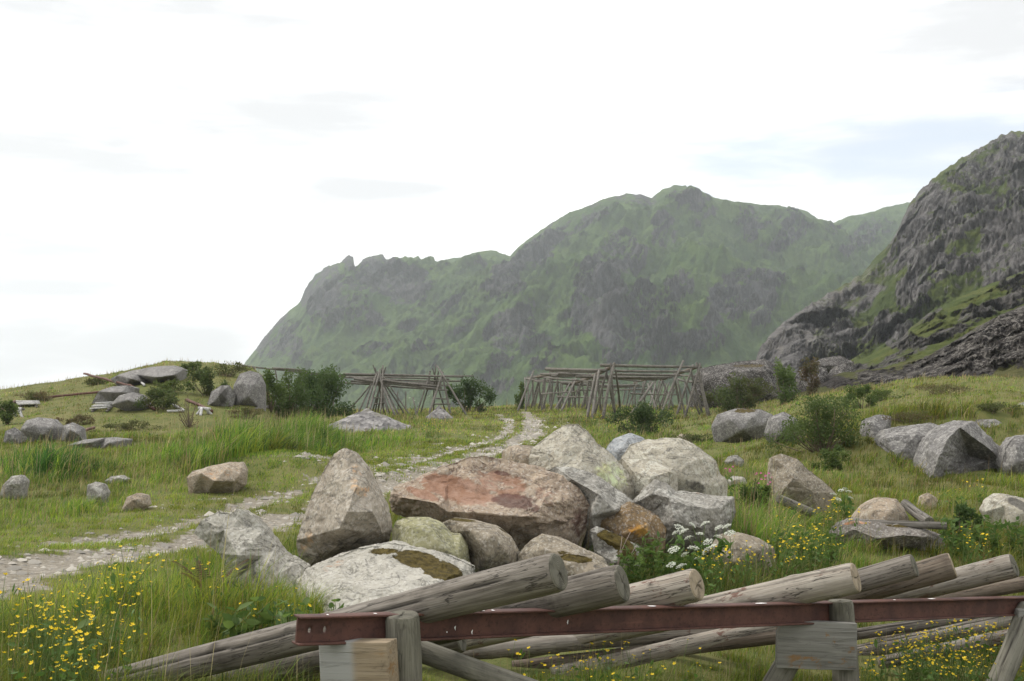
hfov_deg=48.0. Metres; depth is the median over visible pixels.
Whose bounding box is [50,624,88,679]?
buttercup
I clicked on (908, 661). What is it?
buttercup
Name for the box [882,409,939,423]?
heath
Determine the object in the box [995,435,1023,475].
outcrop rock
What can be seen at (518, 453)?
boulder
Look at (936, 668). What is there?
buttercup
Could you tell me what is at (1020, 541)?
leafy herb
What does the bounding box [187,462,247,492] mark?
boulder
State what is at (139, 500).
boulder
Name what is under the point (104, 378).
rusty beam
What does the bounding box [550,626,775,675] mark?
log
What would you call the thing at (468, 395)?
willow shrub
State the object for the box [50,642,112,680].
buttercup
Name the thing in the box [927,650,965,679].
buttercup
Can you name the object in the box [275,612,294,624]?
dock
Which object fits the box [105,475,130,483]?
boulder
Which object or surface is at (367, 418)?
gravel heap
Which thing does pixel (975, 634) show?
buttercup
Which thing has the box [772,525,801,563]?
buttercup
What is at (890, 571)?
log
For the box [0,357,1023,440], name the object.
meadow grass
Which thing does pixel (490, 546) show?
boulder
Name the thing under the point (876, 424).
outcrop rock
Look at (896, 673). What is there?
buttercup
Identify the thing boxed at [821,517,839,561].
buttercup
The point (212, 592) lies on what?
buttercup
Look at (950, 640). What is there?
buttercup
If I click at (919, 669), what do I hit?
buttercup
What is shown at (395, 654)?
trestle
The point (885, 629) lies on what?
log
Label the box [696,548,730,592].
buttercup
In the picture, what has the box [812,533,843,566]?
buttercup
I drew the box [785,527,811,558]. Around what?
leafy herb
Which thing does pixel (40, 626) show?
buttercup
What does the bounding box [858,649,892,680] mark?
buttercup
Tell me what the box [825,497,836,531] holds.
buttercup
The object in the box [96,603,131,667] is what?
buttercup
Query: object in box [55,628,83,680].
buttercup
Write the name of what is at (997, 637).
log
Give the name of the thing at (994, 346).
rock ledge
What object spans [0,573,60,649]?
buttercup
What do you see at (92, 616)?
buttercup
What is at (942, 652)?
buttercup
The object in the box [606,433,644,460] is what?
boulder
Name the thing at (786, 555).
buttercup
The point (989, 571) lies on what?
log
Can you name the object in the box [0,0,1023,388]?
sky
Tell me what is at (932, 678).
buttercup
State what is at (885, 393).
heath
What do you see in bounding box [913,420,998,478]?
outcrop rock
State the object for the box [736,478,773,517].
shrub
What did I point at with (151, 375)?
hill rock
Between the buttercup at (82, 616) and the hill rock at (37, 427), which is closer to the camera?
the buttercup at (82, 616)
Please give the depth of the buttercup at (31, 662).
5.19 m
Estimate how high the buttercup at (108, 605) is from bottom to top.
0.439 m
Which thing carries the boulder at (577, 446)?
on the ground at (300, 489)
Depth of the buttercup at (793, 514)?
12.05 m
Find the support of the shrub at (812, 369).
on the ground at (300, 489)
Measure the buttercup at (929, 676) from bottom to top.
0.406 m
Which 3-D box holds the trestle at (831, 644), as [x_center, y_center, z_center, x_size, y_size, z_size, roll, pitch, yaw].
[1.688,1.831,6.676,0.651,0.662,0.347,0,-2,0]
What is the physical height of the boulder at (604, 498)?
1.050 m
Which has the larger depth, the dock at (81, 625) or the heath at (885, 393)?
the heath at (885, 393)
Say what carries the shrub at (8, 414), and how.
on the ground at (300, 489)
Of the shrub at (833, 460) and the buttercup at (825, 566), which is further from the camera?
the shrub at (833, 460)
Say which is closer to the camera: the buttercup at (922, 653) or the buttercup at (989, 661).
the buttercup at (922, 653)
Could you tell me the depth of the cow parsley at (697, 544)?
10.12 m
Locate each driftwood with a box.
[776,495,815,517]
[850,520,946,529]
[901,499,933,520]
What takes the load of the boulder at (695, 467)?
on the ground at (300, 489)
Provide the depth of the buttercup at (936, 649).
7.82 m
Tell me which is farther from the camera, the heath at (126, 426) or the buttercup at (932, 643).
the heath at (126, 426)
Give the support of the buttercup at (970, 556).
on the ground at (300, 489)
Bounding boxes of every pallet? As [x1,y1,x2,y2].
[16,400,39,407]
[90,401,112,411]
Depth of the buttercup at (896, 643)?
7.79 m
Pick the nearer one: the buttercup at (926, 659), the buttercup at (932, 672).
the buttercup at (932, 672)
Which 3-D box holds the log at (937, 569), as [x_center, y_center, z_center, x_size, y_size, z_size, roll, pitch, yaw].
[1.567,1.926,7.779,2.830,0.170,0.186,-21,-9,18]
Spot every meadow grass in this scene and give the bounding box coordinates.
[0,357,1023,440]
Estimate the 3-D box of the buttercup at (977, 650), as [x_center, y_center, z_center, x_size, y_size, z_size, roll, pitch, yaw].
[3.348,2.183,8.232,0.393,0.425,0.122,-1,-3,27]
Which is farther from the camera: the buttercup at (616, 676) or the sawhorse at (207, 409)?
the sawhorse at (207, 409)
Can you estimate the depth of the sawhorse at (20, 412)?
45.13 m
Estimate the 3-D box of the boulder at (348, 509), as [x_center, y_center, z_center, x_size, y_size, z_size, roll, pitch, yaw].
[-1.432,1.427,9.908,0.822,1.009,1.520,0,-2,0]
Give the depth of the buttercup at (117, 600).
7.02 m
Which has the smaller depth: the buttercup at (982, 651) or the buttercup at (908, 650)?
the buttercup at (908, 650)
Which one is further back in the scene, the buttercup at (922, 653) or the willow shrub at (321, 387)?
the willow shrub at (321, 387)
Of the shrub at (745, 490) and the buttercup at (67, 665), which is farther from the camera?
the shrub at (745, 490)
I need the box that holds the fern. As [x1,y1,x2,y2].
[172,556,248,602]
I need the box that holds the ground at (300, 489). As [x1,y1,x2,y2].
[0,361,1023,680]
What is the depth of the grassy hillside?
148.50 m
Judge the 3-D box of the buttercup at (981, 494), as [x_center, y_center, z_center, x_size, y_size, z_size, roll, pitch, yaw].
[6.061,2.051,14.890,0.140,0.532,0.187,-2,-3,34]
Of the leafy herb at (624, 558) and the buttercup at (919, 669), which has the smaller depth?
the buttercup at (919, 669)
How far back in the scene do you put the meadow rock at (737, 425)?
30.90 m
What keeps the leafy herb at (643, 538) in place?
on the ground at (300, 489)
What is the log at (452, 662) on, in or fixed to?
on the trestle at (395, 654)
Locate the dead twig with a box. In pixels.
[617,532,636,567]
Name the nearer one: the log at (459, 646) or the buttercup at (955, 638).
the log at (459, 646)
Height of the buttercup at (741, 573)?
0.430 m
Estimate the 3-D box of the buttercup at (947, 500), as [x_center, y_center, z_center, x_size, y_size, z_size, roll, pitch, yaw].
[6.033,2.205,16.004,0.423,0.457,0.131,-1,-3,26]
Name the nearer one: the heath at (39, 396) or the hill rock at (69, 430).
the hill rock at (69, 430)
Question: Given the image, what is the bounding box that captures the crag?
[756,131,1023,390]
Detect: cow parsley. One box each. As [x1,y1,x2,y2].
[666,546,690,572]
[672,528,687,572]
[675,521,722,580]
[681,544,718,578]
[703,524,734,573]
[830,487,854,518]
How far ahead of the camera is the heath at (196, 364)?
54.75 m
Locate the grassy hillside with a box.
[854,271,1023,369]
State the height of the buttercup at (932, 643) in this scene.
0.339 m
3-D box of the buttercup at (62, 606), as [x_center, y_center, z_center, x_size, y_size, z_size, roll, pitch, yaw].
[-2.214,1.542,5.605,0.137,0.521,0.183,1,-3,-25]
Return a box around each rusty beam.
[43,391,98,398]
[83,373,133,385]
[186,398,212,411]
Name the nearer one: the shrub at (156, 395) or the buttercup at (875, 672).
the buttercup at (875, 672)
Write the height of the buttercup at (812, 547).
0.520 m
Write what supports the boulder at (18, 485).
on the ground at (300, 489)
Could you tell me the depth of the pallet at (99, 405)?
45.07 m
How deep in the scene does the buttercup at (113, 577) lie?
7.07 m
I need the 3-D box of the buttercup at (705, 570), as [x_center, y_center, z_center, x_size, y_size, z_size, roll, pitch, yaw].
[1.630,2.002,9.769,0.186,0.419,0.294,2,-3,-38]
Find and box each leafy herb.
[610,555,626,574]
[616,543,639,583]
[627,544,649,582]
[633,530,658,576]
[640,531,666,578]
[650,546,673,577]
[659,538,680,574]
[668,547,686,572]
[680,549,698,568]
[764,533,792,560]
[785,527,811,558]
[803,532,828,565]
[821,527,845,566]
[935,513,951,541]
[939,518,967,558]
[948,518,981,562]
[964,515,991,554]
[978,515,1007,557]
[1000,516,1022,553]
[1009,525,1023,559]
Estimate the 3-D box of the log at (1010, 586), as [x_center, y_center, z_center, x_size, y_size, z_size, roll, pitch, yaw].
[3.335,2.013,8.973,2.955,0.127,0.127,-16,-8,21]
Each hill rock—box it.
[3,427,21,443]
[20,417,63,441]
[61,422,86,441]
[69,437,132,449]
[92,385,139,403]
[110,392,150,410]
[111,366,187,385]
[207,385,235,405]
[233,371,265,410]
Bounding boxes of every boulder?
[0,475,29,498]
[86,482,110,503]
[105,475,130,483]
[121,493,151,510]
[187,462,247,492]
[194,508,310,596]
[295,540,474,612]
[296,448,392,565]
[389,456,589,550]
[392,517,469,561]
[443,518,518,571]
[502,445,532,464]
[517,534,606,563]
[528,424,634,499]
[547,467,634,551]
[560,553,609,575]
[590,526,642,573]
[600,501,665,562]
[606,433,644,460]
[619,458,677,496]
[621,438,727,495]
[633,479,735,554]
[711,532,777,574]
[725,455,743,466]
[727,476,746,485]
[767,454,834,516]
[829,518,944,550]
[851,497,908,520]
[917,493,938,511]
[979,493,1023,529]
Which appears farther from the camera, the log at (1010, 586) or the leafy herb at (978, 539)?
the leafy herb at (978, 539)
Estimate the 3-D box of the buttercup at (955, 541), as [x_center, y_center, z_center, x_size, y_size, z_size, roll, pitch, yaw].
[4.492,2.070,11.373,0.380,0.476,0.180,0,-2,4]
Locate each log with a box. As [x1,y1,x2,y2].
[96,553,567,680]
[212,565,629,680]
[285,639,465,680]
[421,641,537,680]
[462,628,719,659]
[465,569,704,650]
[509,563,860,658]
[512,630,775,668]
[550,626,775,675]
[612,554,918,648]
[838,553,957,599]
[857,616,1012,654]
[857,617,982,639]
[869,630,923,639]
[876,629,1007,668]
[883,554,1018,598]
[933,576,1023,597]
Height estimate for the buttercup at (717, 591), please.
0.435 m
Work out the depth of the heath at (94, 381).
54.11 m
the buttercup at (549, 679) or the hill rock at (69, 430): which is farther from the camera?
the hill rock at (69, 430)
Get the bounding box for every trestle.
[319,610,421,680]
[762,599,859,680]
[986,601,1023,680]
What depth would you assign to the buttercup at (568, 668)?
6.26 m
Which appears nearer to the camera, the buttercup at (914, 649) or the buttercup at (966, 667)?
the buttercup at (966, 667)
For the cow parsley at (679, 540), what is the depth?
10.20 m
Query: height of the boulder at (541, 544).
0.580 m
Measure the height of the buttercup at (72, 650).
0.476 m
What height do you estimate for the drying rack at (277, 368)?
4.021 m
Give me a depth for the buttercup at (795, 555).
10.37 m
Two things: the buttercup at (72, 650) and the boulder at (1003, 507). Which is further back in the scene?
the boulder at (1003, 507)
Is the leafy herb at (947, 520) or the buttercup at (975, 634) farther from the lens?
the leafy herb at (947, 520)
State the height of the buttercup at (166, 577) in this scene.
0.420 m
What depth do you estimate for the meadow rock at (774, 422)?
25.58 m
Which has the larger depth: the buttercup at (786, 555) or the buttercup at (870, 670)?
the buttercup at (786, 555)
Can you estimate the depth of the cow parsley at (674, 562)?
9.69 m
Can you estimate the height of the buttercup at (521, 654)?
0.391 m
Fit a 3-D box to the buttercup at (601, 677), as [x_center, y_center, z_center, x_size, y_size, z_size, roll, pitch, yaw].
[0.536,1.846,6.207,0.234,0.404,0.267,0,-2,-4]
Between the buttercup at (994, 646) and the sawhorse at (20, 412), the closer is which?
the buttercup at (994, 646)
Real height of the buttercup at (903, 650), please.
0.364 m
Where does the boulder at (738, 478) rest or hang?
on the ground at (300, 489)
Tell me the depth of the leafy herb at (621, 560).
9.66 m
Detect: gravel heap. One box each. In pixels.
[329,408,412,431]
[426,405,452,420]
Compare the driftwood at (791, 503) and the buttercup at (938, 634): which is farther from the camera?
the driftwood at (791, 503)
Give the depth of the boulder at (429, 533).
9.43 m
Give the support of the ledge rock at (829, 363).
on the ground at (300, 489)
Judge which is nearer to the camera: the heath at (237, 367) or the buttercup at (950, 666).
the buttercup at (950, 666)
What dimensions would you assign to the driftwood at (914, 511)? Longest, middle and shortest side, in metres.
0.818 x 0.128 x 0.120 m
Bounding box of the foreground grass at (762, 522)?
[0,449,1023,680]
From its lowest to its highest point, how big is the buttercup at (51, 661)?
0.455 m
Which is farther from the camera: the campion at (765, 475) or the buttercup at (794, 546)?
the campion at (765, 475)
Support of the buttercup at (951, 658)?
on the ground at (300, 489)
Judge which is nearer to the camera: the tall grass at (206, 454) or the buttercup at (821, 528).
the buttercup at (821, 528)
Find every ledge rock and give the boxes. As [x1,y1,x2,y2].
[690,359,790,407]
[793,366,828,393]
[811,356,853,372]
[828,363,857,375]
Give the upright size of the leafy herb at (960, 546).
0.487 m
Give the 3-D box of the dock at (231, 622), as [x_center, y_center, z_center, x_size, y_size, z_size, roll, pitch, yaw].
[-1.623,1.724,6.762,0.205,0.352,0.248,-1,-3,24]
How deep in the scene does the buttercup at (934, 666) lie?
7.16 m
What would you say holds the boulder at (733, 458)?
on the ground at (300, 489)
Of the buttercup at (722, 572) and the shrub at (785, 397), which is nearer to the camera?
the buttercup at (722, 572)
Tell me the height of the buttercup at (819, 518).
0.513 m
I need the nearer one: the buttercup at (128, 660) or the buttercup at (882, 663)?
the buttercup at (128, 660)
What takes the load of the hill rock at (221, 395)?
on the ground at (300, 489)
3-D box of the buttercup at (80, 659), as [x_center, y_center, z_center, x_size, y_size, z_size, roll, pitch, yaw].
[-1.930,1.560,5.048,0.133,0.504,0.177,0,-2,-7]
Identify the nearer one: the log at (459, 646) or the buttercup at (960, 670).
the log at (459, 646)
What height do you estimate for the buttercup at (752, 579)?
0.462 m
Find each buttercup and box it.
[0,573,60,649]
[1,592,78,670]
[2,630,37,680]
[7,602,48,671]
[8,628,47,680]
[13,595,43,671]
[14,601,51,661]
[16,614,40,677]
[22,617,89,680]
[22,636,95,680]
[26,584,61,655]
[29,629,103,680]
[35,597,81,671]
[35,647,85,680]
[36,608,101,680]
[36,616,70,680]
[39,626,84,680]
[40,595,108,678]
[43,604,65,680]
[46,611,65,676]
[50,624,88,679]
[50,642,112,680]
[54,614,122,679]
[55,571,135,653]
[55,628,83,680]
[55,635,101,680]
[57,653,109,680]
[62,638,90,680]
[63,573,101,625]
[67,591,115,647]
[71,587,123,666]
[71,611,104,678]
[74,618,102,677]
[89,582,126,663]
[95,633,146,680]
[96,544,158,595]
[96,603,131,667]
[99,557,157,609]
[102,575,142,628]
[103,562,149,626]
[112,621,135,678]
[115,557,140,613]
[119,581,147,652]
[130,560,150,614]
[141,556,180,609]
[181,545,212,594]
[194,568,238,616]
[239,602,278,630]
[253,586,310,626]
[507,639,549,677]
[523,661,562,679]
[540,651,591,680]
[547,654,559,680]
[567,659,613,680]
[584,655,609,680]
[588,642,632,680]
[603,641,620,679]
[621,641,637,680]
[626,658,641,679]
[639,653,665,680]
[673,639,721,680]
[682,550,739,591]
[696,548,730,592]
[696,551,726,590]
[697,551,722,593]
[701,541,718,593]
[703,567,722,595]
[716,545,732,591]
[728,535,754,585]
[731,558,761,587]
[740,546,772,586]
[745,550,756,585]
[751,541,782,579]
[762,538,799,579]
[763,533,798,573]
[764,547,802,577]
[766,537,800,569]
[768,543,790,578]
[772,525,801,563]
[774,531,804,574]
[775,503,801,531]
[775,509,804,543]
[782,525,806,573]
[785,543,807,573]
[790,533,819,570]
[796,534,835,569]
[798,538,839,570]
[798,540,813,570]
[799,511,829,543]
[799,529,840,569]
[804,526,822,571]
[810,496,824,534]
[810,525,843,567]
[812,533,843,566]
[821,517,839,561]
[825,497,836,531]
[830,503,847,530]
[836,511,866,556]
[838,510,866,541]
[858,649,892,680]
[859,652,884,680]
[859,653,885,680]
[862,651,881,680]
[864,639,893,680]
[865,631,908,680]
[873,658,908,680]
[880,656,912,680]
[884,647,909,680]
[885,631,922,667]
[890,640,922,679]
[891,625,944,674]
[891,627,914,680]
[892,626,924,674]
[893,646,919,680]
[897,632,942,679]
[899,639,936,680]
[901,640,934,680]
[901,650,927,680]
[901,654,940,680]
[902,631,962,680]
[902,637,933,680]
[907,630,943,665]
[907,644,948,679]
[909,649,941,680]
[909,654,954,680]
[910,644,939,680]
[914,641,957,680]
[915,632,934,680]
[915,649,951,680]
[920,638,970,680]
[922,621,932,665]
[922,630,945,671]
[923,647,941,680]
[926,628,962,668]
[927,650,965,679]
[928,637,958,679]
[928,651,957,680]
[930,487,958,513]
[931,620,950,662]
[933,620,963,662]
[933,644,978,680]
[936,620,982,664]
[939,489,962,515]
[940,619,959,675]
[941,654,983,680]
[943,638,991,680]
[945,526,987,565]
[945,635,967,679]
[946,625,980,676]
[948,625,988,676]
[948,627,976,680]
[949,641,978,680]
[950,656,974,679]
[952,617,996,668]
[954,650,991,680]
[955,632,980,680]
[956,480,967,516]
[956,654,996,680]
[957,535,1003,563]
[958,646,987,680]
[961,528,983,564]
[965,536,988,561]
[965,630,992,676]
[967,535,986,562]
[975,624,994,680]
[976,478,986,514]
[983,617,1001,665]
[983,622,1003,679]
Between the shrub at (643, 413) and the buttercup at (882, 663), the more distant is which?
the shrub at (643, 413)
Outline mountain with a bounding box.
[245,185,909,409]
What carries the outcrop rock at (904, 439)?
on the ground at (300, 489)
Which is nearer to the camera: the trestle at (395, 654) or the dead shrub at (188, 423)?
the trestle at (395, 654)
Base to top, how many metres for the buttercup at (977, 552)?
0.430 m
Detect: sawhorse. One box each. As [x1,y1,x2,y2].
[13,407,24,416]
[196,406,211,415]
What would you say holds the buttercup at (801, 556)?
on the ground at (300, 489)
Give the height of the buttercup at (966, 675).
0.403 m
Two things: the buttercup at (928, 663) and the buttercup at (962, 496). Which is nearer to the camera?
the buttercup at (928, 663)
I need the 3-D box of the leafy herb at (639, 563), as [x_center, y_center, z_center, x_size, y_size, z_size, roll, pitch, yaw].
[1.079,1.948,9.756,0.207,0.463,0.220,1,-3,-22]
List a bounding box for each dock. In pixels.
[55,616,106,679]
[200,602,229,640]
[222,601,259,638]
[238,596,271,632]
[260,600,292,626]
[275,598,304,621]
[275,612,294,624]
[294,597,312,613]
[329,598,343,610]
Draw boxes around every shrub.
[0,398,19,424]
[133,385,179,409]
[173,390,198,427]
[183,365,227,395]
[262,367,288,412]
[265,367,311,417]
[276,364,355,417]
[445,374,497,412]
[514,381,527,408]
[605,401,675,434]
[700,372,766,410]
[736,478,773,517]
[760,392,869,451]
[772,357,800,404]
[797,356,820,395]
[808,443,851,470]
[841,384,878,408]
[950,500,986,535]
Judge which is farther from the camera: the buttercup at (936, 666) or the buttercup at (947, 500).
the buttercup at (947, 500)
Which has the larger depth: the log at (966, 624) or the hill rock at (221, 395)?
the hill rock at (221, 395)
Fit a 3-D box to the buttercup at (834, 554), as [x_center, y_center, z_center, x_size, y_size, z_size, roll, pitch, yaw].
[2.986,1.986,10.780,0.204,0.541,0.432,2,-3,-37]
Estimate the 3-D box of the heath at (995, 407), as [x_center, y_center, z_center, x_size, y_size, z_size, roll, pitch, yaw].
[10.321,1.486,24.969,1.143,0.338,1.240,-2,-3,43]
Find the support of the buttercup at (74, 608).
on the ground at (300, 489)
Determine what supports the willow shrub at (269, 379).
on the ground at (300, 489)
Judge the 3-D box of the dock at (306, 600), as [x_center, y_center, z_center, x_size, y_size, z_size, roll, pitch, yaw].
[-1.322,1.804,7.385,0.164,0.281,0.199,1,-3,-29]
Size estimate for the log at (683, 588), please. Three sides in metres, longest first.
2.571 x 0.179 x 0.179 m
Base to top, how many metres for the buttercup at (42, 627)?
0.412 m
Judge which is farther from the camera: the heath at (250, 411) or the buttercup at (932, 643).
the heath at (250, 411)
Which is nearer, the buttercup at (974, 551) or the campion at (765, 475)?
the buttercup at (974, 551)
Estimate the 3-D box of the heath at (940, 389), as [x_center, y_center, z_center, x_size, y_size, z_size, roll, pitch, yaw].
[14.430,1.627,38.319,2.158,0.526,1.797,0,-2,0]
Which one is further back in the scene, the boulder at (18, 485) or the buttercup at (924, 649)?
the boulder at (18, 485)
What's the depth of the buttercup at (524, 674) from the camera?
6.04 m
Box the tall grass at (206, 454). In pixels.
[0,400,395,502]
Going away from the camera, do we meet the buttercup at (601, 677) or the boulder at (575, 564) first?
the buttercup at (601, 677)
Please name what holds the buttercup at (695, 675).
on the ground at (300, 489)
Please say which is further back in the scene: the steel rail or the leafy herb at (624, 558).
the leafy herb at (624, 558)
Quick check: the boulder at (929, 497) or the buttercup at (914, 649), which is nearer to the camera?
the buttercup at (914, 649)
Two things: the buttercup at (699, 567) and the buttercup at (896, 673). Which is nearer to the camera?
the buttercup at (896, 673)
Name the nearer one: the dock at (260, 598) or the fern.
the dock at (260, 598)
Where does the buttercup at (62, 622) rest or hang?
on the ground at (300, 489)
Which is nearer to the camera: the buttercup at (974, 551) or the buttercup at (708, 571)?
the buttercup at (708, 571)
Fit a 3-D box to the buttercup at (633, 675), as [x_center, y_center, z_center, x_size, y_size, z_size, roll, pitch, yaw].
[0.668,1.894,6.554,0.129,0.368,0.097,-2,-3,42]
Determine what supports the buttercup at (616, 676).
on the ground at (300, 489)
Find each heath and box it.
[13,390,53,400]
[56,413,95,424]
[82,378,108,384]
[102,419,166,429]
[153,378,186,392]
[179,361,200,370]
[211,361,251,376]
[224,406,264,418]
[669,433,713,442]
[739,377,777,395]
[855,388,913,400]
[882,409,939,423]
[914,383,973,393]
[957,401,1023,413]
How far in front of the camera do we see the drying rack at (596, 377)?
68.29 m
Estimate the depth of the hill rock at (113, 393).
46.68 m
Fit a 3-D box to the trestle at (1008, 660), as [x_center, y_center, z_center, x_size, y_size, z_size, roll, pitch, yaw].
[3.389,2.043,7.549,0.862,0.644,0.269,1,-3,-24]
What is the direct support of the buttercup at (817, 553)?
on the ground at (300, 489)
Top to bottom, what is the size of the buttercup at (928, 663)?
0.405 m
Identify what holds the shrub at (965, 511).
on the ground at (300, 489)
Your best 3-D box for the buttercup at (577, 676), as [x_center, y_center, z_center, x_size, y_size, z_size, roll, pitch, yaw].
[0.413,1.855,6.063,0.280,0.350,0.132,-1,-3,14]
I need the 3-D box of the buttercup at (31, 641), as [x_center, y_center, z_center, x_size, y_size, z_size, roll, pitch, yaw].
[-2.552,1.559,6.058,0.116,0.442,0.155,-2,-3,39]
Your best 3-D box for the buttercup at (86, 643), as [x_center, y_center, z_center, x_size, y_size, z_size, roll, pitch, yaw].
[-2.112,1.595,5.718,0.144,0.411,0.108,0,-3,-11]
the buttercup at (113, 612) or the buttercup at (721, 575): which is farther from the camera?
the buttercup at (721, 575)
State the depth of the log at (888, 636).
9.00 m
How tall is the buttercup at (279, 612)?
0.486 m
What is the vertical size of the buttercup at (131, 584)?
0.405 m
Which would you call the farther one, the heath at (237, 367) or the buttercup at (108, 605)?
the heath at (237, 367)
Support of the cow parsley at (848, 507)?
on the ground at (300, 489)
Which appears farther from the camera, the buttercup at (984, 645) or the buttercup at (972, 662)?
the buttercup at (984, 645)
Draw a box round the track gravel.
[0,417,568,582]
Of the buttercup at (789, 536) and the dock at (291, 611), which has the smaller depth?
the dock at (291, 611)
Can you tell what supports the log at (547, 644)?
on the ground at (300, 489)
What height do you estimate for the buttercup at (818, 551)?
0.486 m
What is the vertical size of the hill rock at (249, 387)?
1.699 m
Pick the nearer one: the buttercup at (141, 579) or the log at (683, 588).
the log at (683, 588)
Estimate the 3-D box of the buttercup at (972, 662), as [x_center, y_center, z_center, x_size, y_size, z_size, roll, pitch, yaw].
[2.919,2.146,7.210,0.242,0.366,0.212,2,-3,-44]
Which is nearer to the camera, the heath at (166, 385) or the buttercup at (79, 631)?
the buttercup at (79, 631)
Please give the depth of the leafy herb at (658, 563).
9.73 m
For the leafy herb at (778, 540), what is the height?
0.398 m
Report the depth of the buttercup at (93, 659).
5.61 m
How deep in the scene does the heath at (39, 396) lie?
50.21 m
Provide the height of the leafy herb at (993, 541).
0.487 m
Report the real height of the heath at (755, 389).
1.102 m
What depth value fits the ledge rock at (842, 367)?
82.73 m
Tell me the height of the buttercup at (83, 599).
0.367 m
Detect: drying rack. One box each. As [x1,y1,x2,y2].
[241,364,344,404]
[342,364,473,415]
[517,360,710,418]
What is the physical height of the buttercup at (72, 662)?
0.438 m
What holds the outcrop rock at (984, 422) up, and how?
on the ground at (300, 489)
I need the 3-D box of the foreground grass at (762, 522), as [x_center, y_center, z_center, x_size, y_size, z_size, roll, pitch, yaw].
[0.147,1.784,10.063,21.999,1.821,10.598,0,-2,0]
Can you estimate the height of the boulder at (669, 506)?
0.827 m
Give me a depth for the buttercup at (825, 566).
10.71 m
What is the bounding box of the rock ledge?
[795,305,1023,396]
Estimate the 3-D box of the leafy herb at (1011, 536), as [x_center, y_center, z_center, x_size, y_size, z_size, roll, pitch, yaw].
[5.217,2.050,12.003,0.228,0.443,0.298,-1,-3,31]
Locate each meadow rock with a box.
[711,408,772,442]
[764,412,797,442]
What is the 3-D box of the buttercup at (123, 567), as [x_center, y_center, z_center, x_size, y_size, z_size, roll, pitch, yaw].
[-2.617,1.625,7.830,0.381,0.478,0.180,1,-3,-30]
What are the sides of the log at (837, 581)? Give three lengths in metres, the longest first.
2.806 x 0.194 x 0.174 m
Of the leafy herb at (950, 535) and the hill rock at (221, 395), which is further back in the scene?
the hill rock at (221, 395)
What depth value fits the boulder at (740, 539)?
10.59 m
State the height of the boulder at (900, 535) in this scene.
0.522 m
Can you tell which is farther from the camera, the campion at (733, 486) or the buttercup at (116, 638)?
the campion at (733, 486)
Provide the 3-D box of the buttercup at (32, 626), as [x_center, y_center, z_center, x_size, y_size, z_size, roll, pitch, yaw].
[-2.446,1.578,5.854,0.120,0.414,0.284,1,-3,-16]
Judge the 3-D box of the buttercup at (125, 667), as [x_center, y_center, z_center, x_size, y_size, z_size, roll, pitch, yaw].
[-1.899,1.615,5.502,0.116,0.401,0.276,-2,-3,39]
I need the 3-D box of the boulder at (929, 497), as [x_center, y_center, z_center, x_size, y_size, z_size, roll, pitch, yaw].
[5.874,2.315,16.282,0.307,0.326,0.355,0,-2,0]
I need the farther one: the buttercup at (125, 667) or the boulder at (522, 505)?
the boulder at (522, 505)
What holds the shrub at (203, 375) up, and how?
on the ground at (300, 489)
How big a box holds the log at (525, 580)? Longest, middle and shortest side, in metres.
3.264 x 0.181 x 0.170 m
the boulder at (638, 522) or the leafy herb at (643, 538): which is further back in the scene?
the boulder at (638, 522)
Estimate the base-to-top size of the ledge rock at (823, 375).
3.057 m
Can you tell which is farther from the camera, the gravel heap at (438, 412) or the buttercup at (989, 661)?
the gravel heap at (438, 412)
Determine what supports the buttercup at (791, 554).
on the ground at (300, 489)
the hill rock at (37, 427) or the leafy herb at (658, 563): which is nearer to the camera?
the leafy herb at (658, 563)
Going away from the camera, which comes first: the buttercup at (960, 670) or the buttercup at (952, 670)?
the buttercup at (960, 670)
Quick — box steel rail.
[292,596,1023,645]
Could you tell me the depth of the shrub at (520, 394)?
83.79 m
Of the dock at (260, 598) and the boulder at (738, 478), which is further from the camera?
the boulder at (738, 478)
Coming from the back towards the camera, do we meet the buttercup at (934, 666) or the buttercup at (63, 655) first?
the buttercup at (934, 666)
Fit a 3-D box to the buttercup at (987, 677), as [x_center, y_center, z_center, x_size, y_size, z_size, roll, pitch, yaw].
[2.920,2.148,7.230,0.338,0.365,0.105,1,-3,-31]
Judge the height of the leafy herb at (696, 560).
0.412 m
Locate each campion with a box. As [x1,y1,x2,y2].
[725,468,736,500]
[754,472,772,506]
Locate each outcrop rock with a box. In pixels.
[860,414,890,437]
[874,423,938,459]
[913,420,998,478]
[975,419,1001,427]
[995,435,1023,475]
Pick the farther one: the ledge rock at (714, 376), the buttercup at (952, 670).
the ledge rock at (714, 376)
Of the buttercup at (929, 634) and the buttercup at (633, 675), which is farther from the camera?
the buttercup at (929, 634)
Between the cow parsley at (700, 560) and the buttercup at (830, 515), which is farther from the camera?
the buttercup at (830, 515)
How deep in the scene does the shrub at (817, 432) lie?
23.82 m
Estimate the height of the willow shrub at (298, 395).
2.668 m
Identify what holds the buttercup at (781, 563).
on the ground at (300, 489)
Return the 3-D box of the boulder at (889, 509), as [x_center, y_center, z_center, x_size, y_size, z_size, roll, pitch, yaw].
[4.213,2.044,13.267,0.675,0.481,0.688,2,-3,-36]
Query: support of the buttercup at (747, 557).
on the ground at (300, 489)
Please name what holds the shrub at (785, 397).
on the ground at (300, 489)
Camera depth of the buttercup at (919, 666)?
7.37 m
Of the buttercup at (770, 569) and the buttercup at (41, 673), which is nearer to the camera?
the buttercup at (41, 673)
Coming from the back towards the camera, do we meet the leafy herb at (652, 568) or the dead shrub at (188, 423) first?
the dead shrub at (188, 423)
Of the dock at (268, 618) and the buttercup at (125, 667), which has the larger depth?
the dock at (268, 618)

